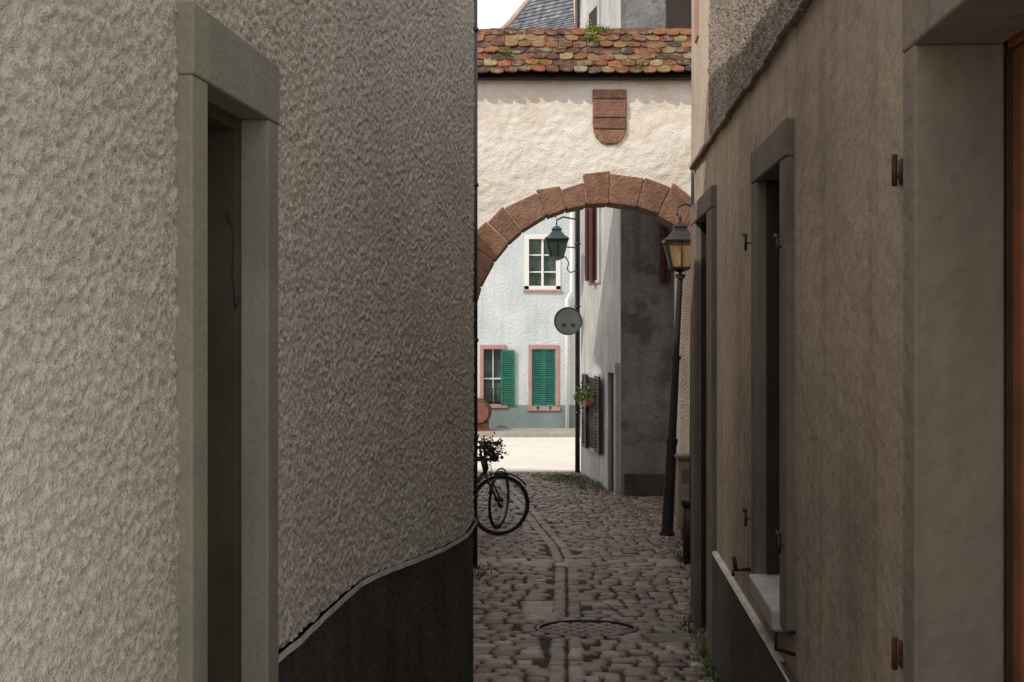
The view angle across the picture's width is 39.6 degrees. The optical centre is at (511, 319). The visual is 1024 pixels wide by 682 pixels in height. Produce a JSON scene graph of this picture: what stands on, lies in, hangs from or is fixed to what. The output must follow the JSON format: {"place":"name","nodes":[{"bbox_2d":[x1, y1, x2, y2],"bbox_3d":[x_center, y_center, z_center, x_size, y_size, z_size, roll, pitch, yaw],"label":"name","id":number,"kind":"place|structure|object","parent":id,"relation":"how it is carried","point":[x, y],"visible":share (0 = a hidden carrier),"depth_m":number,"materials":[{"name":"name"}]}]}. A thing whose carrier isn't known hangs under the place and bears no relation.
{"place":"outdoors","nodes":[
{"label":"outdoors","id":0,"kind":"place"},
{"bbox_2d":[478,0,523,28],"label":"sky","id":1,"kind":"structure","parent":0,"point":[491,13],"materials":[{"name":"white"}]},
{"bbox_2d":[484,388,550,409],"bbox_3d":[0.115,1.723,30.940,1.470,0.465,0.057,0,0,0],"label":"window grille","id":2,"kind":"object","parent":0,"point":[499,396],"depth_m":30.94,"materials":[{"name":"metal"}]},
{"bbox_2d":[478,437,580,472],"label":"road","id":3,"kind":"structure","parent":0,"point":[541,454],"depth_m":25.63,"materials":[{"name":"beige concrete"}]},
{"bbox_2d":[478,428,580,436],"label":"pavement","id":4,"kind":"structure","parent":0,"point":[534,432],"depth_m":29.65,"materials":[{"name":"white concrete"}]},
{"bbox_2d":[478,398,491,430],"bbox_3d":[-0.720,2.015,30.300,0.576,0.681,0.600,0,0,0],"label":"wooden barrel","id":5,"kind":"object","parent":4,"relation":"on","point":[484,411],"visible":0.55,"depth_m":30.05,"materials":[{"name":"brown wood"}]},
{"bbox_2d":[489,405,580,427],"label":"plinth","id":6,"kind":"structure","parent":4,"relation":"on","point":[515,416],"depth_m":30.98,"materials":[{"name":"grey paint"}]},
{"bbox_2d":[478,210,580,404],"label":"wall facade","id":7,"kind":"structure","parent":6,"relation":"on","point":[512,315],"depth_m":31.00,"materials":[{"name":"white paint"}]},
{"bbox_2d":[484,239,555,401],"bbox_3d":[-2.500,-0.600,31.270,13.000,4.800,0.280,0,0,0],"label":"window glass","id":8,"kind":"object","parent":7,"relation":"attached to","point":[492,363],"depth_m":31.13,"materials":[{"name":"glass"}]},
{"bbox_2d":[480,290,561,410],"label":"window surrounds","id":9,"kind":"object","parent":7,"relation":"attached to","point":[530,348],"visible":0.89,"depth_m":30.97,"materials":[{"name":"pink stone"}]},
{"bbox_2d":[484,234,560,378],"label":"window frames","id":10,"kind":"structure","parent":7,"relation":"attached to","point":[527,237],"depth_m":30.98,"materials":[{"name":"white wood"}]},
{"bbox_2d":[501,349,554,404],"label":"green shutters","id":11,"kind":"object","parent":7,"relation":"attached to","point":[543,370],"visible":1,"depth_m":31.00,"materials":[{"name":"paint"}]},
{"bbox_2d":[565,212,573,427],"bbox_3d":[1.250,-1.300,30.900,0.188,7.400,0.090,0,0,0],"label":"downpipe","id":12,"kind":"object","parent":4,"relation":"on","point":[570,293],"visible":0.56,"depth_m":30.86,"materials":[{"name":"white metal"}]},
{"bbox_2d":[473,471,714,681],"bbox_3d":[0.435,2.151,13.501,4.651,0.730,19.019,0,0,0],"label":"cobblestone street","id":13,"kind":"structure","parent":0,"point":[506,555],"depth_m":11.43,"materials":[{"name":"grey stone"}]},
{"bbox_2d":[473,0,478,567],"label":"drain pipe","id":14,"kind":"object","parent":13,"relation":"on","point":[476,341],"visible":0.46,"depth_m":12.79,"materials":[{"name":"black metal"}]},
{"bbox_2d":[478,432,509,528],"bbox_3d":[-0.604,1.835,15.991,1.670,1.132,0.566,0,0,-34],"label":"bicycle","id":15,"kind":"object","parent":13,"relation":"on","point":[489,449],"visible":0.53,"depth_m":16.21,"materials":[{"name":"black metal"}]},
{"bbox_2d":[478,435,529,534],"bbox_3d":[-0.672,1.814,15.515,1.659,1.101,0.598,0,0,10],"label":"bicycle","id":16,"kind":"object","parent":13,"relation":"on","point":[487,480],"visible":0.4,"depth_m":15.56,"materials":[{"name":"black metal"}]},
{"bbox_2d":[574,0,580,472],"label":"downpipe","id":17,"kind":"object","parent":13,"relation":"on","point":[577,306],"visible":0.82,"depth_m":22.75,"materials":[{"name":"black metal"}]},
{"bbox_2d":[544,216,578,272],"bbox_3d":[0.790,-1.235,22.439,0.562,0.988,0.658,0,0,0],"label":"wall lantern","id":18,"kind":"object","parent":17,"relation":"attached to","point":[556,239],"depth_m":22.18,"materials":[{"name":"black metal"}]},
{"bbox_2d":[554,307,581,334],"bbox_3d":[0.945,0.020,22.500,0.508,0.447,0.287,0,0,-38],"label":"round traffic sign","id":19,"kind":"object","parent":17,"relation":"attached to","point":[567,320],"visible":1,"depth_m":22.45,"materials":[{"name":"black metal"}]},
{"bbox_2d":[536,619,636,638],"bbox_3d":[0.500,2.089,9.539,0.678,0.083,0.680,0,0,0],"label":"manhole cover","id":20,"kind":"object","parent":13,"relation":"on","point":[631,628],"visible":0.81,"depth_m":9.68,"materials":[{"name":"black metal"}]},
{"bbox_2d":[473,471,719,681],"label":"grass tufts","id":21,"kind":"object","parent":13,"relation":"on","point":[703,653],"visible":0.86,"depth_m":11.85,"materials":[{"name":"green plant"}]},
{"bbox_2d":[624,474,664,496],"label":"plinth","id":22,"kind":"structure","parent":13,"relation":"on","point":[641,485],"depth_m":19.74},
{"bbox_2d":[643,633,704,646],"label":"mossy stone slab","id":23,"kind":"structure","parent":13,"relation":"on","point":[655,639],"depth_m":9.12,"materials":[{"name":"stone"}]},
{"bbox_2d":[659,203,690,535],"bbox_3d":[1.823,0.554,15.600,0.413,3.669,0.370,0,0,0],"label":"street lamp","id":24,"kind":"object","parent":13,"relation":"on","point":[676,242],"visible":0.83,"depth_m":15.55,"materials":[{"name":"black metal"}]},
{"bbox_2d":[674,454,689,539],"bbox_3d":[1.850,1.895,15.110,0.220,0.920,0.260,0,0,0],"label":"utility box","id":25,"kind":"object","parent":13,"relation":"on","point":[682,473],"visible":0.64,"depth_m":15.00,"materials":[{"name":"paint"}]},
{"bbox_2d":[691,0,709,162],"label":"wall","id":26,"kind":"structure","parent":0,"point":[700,136],"depth_m":9.16,"materials":[{"name":"beige paint"}]},
{"bbox_3d":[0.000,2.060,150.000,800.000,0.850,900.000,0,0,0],"label":"ground","id":27,"kind":"structure","parent":0,"visible":0},
{"bbox_2d":[0,0,474,681],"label":"wall roughcast","id":28,"kind":"structure","parent":27,"relation":"on","point":[376,320],"depth_m":2.95,"materials":[{"name":"beige paint"}]},
{"bbox_2d":[173,0,279,681],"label":"door surround","id":29,"kind":"object","parent":28,"relation":"attached to","point":[221,65],"visible":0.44,"depth_m":3.32,"materials":[{"name":"grey stone"}]},
{"bbox_2d":[208,102,241,681],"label":"door reveal","id":30,"kind":"object","parent":29,"relation":"in","point":[224,434],"depth_m":3.60,"materials":[{"name":"grey stone"}]},
{"bbox_2d":[226,213,238,307],"bbox_3d":[-0.706,-0.150,3.590,0.032,0.241,0.018,0,0,0],"label":"door wire","id":31,"kind":"object","parent":30,"relation":"attached to","point":[236,301],"depth_m":3.59,"materials":[{"name":"black metal"}]},
{"bbox_2d":[278,522,472,681],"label":"wall plinth","id":32,"kind":"structure","parent":28,"relation":"attached to","point":[412,623],"depth_m":5.83,"materials":[{"name":"brown paint"}]},
{"bbox_2d":[278,517,476,662],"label":"wall trim","id":33,"kind":"structure","parent":28,"relation":"attached to","point":[309,631],"depth_m":5.10,"materials":[{"name":"grey stone"}]},
{"bbox_2d":[478,20,690,508],"bbox_3d":[0.675,-0.591,18.493,5.730,6.583,1.520,0,0,0],"label":"stone archway","id":34,"kind":"object","parent":27,"relation":"on","point":[576,119],"visible":0.43,"depth_m":18.00,"materials":[{"name":"beige paint"}]},
{"bbox_2d":[581,0,620,494],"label":"walls","id":35,"kind":"structure","parent":27,"relation":"on","point":[601,325],"depth_m":20.95,"materials":[{"name":"white paint"}]},
{"bbox_2d":[578,398,593,406],"bbox_3d":[1.139,1.240,21.566,0.160,0.120,0.600,0,0,-8],"label":"flower box","id":36,"kind":"object","parent":35,"relation":"attached to","point":[588,402],"visible":0.73,"depth_m":21.27,"materials":[{"name":"ceramic"}]},
{"bbox_2d":[573,381,593,408],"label":"flower box plants","id":37,"kind":"object","parent":36,"relation":"in","point":[585,394],"visible":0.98,"depth_m":21.46,"materials":[{"name":"green plant"}]},
{"bbox_2d":[582,374,600,454],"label":"window shutters","id":38,"kind":"object","parent":35,"relation":"attached to","point":[597,418],"depth_m":21.20,"materials":[{"name":"grey wood"}]},
{"bbox_2d":[589,6,613,491],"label":"openings","id":39,"kind":"object","parent":35,"relation":"attached to","point":[593,15],"visible":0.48,"depth_m":21.36,"materials":[{"name":"black"}]},
{"bbox_2d":[587,0,619,494],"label":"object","id":40,"kind":"object","parent":35,"relation":"attached to","point":[613,367],"visible":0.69,"depth_m":20.35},
{"bbox_2d":[585,208,670,283],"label":"red shutters","id":41,"kind":"object","parent":35,"relation":"attached to","point":[665,277],"visible":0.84,"depth_m":21.39,"materials":[{"name":"red wood"}]},
{"bbox_2d":[621,0,673,494],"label":"wall weathered front","id":42,"kind":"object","parent":35,"relation":"attached to","point":[647,320],"depth_m":19.77,"materials":[{"name":"grey paint"}]},
{"bbox_2d":[666,0,690,28],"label":"window","id":43,"kind":"structure","parent":42,"relation":"attached to","point":[678,13],"depth_m":19.74,"materials":[{"name":"wood"}]},
{"bbox_2d":[694,0,1008,681],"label":"wall plaster","id":44,"kind":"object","parent":27,"relation":"on","point":[830,80],"visible":0.56,"depth_m":4.29,"materials":[{"name":"beige paint"}]},
{"bbox_2d":[690,117,793,666],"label":"window surrounds","id":45,"kind":"object","parent":44,"relation":"attached to","point":[772,157],"visible":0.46,"depth_m":6.04,"materials":[{"name":"grey stone"}]},
{"bbox_2d":[701,181,779,627],"bbox_3d":[1.286,0.877,7.408,0.266,3.045,4.232,0,0,3],"label":"window and door panels","id":46,"kind":"structure","parent":45,"relation":"in","point":[772,376],"depth_m":6.02,"materials":[{"name":"black wood"}]},
{"bbox_2d":[689,0,812,169],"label":"string course","id":47,"kind":"object","parent":44,"relation":"attached to","point":[797,13],"visible":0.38,"depth_m":5.97,"materials":[{"name":"grey stone"}]},
{"bbox_2d":[707,0,798,135],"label":"wall","id":48,"kind":"structure","parent":44,"relation":"attached to","point":[742,34],"depth_m":6.93,"materials":[{"name":"grey paint"}]},
{"bbox_2d":[713,556,797,681],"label":"plinth","id":49,"kind":"structure","parent":44,"relation":"attached to","point":[741,652],"depth_m":6.88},
{"bbox_2d":[712,551,789,681],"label":"plinth edge","id":50,"kind":"object","parent":49,"relation":"on","point":[762,631],"visible":0.33,"depth_m":6.30,"materials":[{"name":"grey stone"}]},
{"bbox_2d":[731,232,795,656],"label":"shutter dogs","id":51,"kind":"object","parent":44,"relation":"attached to","point":[776,237],"visible":0.89,"depth_m":5.23,"materials":[{"name":"black metal"}]},
{"bbox_2d":[749,574,782,630],"bbox_3d":[1.166,1.120,5.666,0.399,0.080,0.777,0,0,0],"label":"window sill","id":52,"kind":"structure","parent":44,"relation":"attached to","point":[764,590],"depth_m":5.64,"materials":[{"name":"grey stone"}]},
{"bbox_2d":[892,154,902,669],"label":"hinge pintles","id":53,"kind":"object","parent":44,"relation":"attached to","point":[897,180],"visible":0.87,"depth_m":3.35,"materials":[{"name":"metal"}]},
{"bbox_2d":[902,0,1023,681],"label":"doorway surround","id":54,"kind":"object","parent":44,"relation":"attached to","point":[953,341],"visible":1,"depth_m":3.19,"materials":[{"name":"grey stone"}]},
{"bbox_2d":[1008,29,1023,681],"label":"door frame","id":55,"kind":"object","parent":44,"relation":"attached to","point":[1016,41],"visible":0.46,"depth_m":3.09,"materials":[{"name":"brown wood"}]},
{"bbox_2d":[1007,48,1014,681],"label":"door leaf","id":56,"kind":"object","parent":55,"relation":"in","point":[1010,365],"visible":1,"depth_m":3.14,"materials":[{"name":"brown wood"}]},
{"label":"wall","id":57,"kind":"object","parent":44,"relation":"on","visible":0},
{"bbox_2d":[694,0,698,42],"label":"window jamb","id":58,"kind":"object","parent":57,"relation":"attached to","point":[696,19],"depth_m":9.34,"materials":[{"name":"pink stone"}]},
{"bbox_3d":[4.780,-0.350,13.980,6.840,5.900,7.960,0,0,0],"label":"roughcast side house","id":59,"kind":"object","parent":27,"relation":"on","visible":0},
{"bbox_2d":[681,170,693,564],"bbox_3d":[1.632,-0.022,13.000,0.174,4.557,0.138,0,0,0],"label":"drain pipe","id":60,"kind":"object","parent":59,"relation":"attached to","point":[686,503],"visible":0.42,"depth_m":12.97,"materials":[{"name":"metal"}]},
{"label":"walls","id":61,"kind":"object","parent":27,"relation":"on","visible":0},
{"bbox_2d":[500,0,580,27],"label":"hip tiles","id":62,"kind":"object","parent":61,"relation":"on","point":[515,14],"visible":0.08,"depth_m":39.91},
{"bbox_2d":[508,0,580,28],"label":"slates","id":63,"kind":"object","parent":61,"relation":"on","point":[555,14],"visible":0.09,"depth_m":39.12,"materials":[{"name":"grey stone"}]}
]}

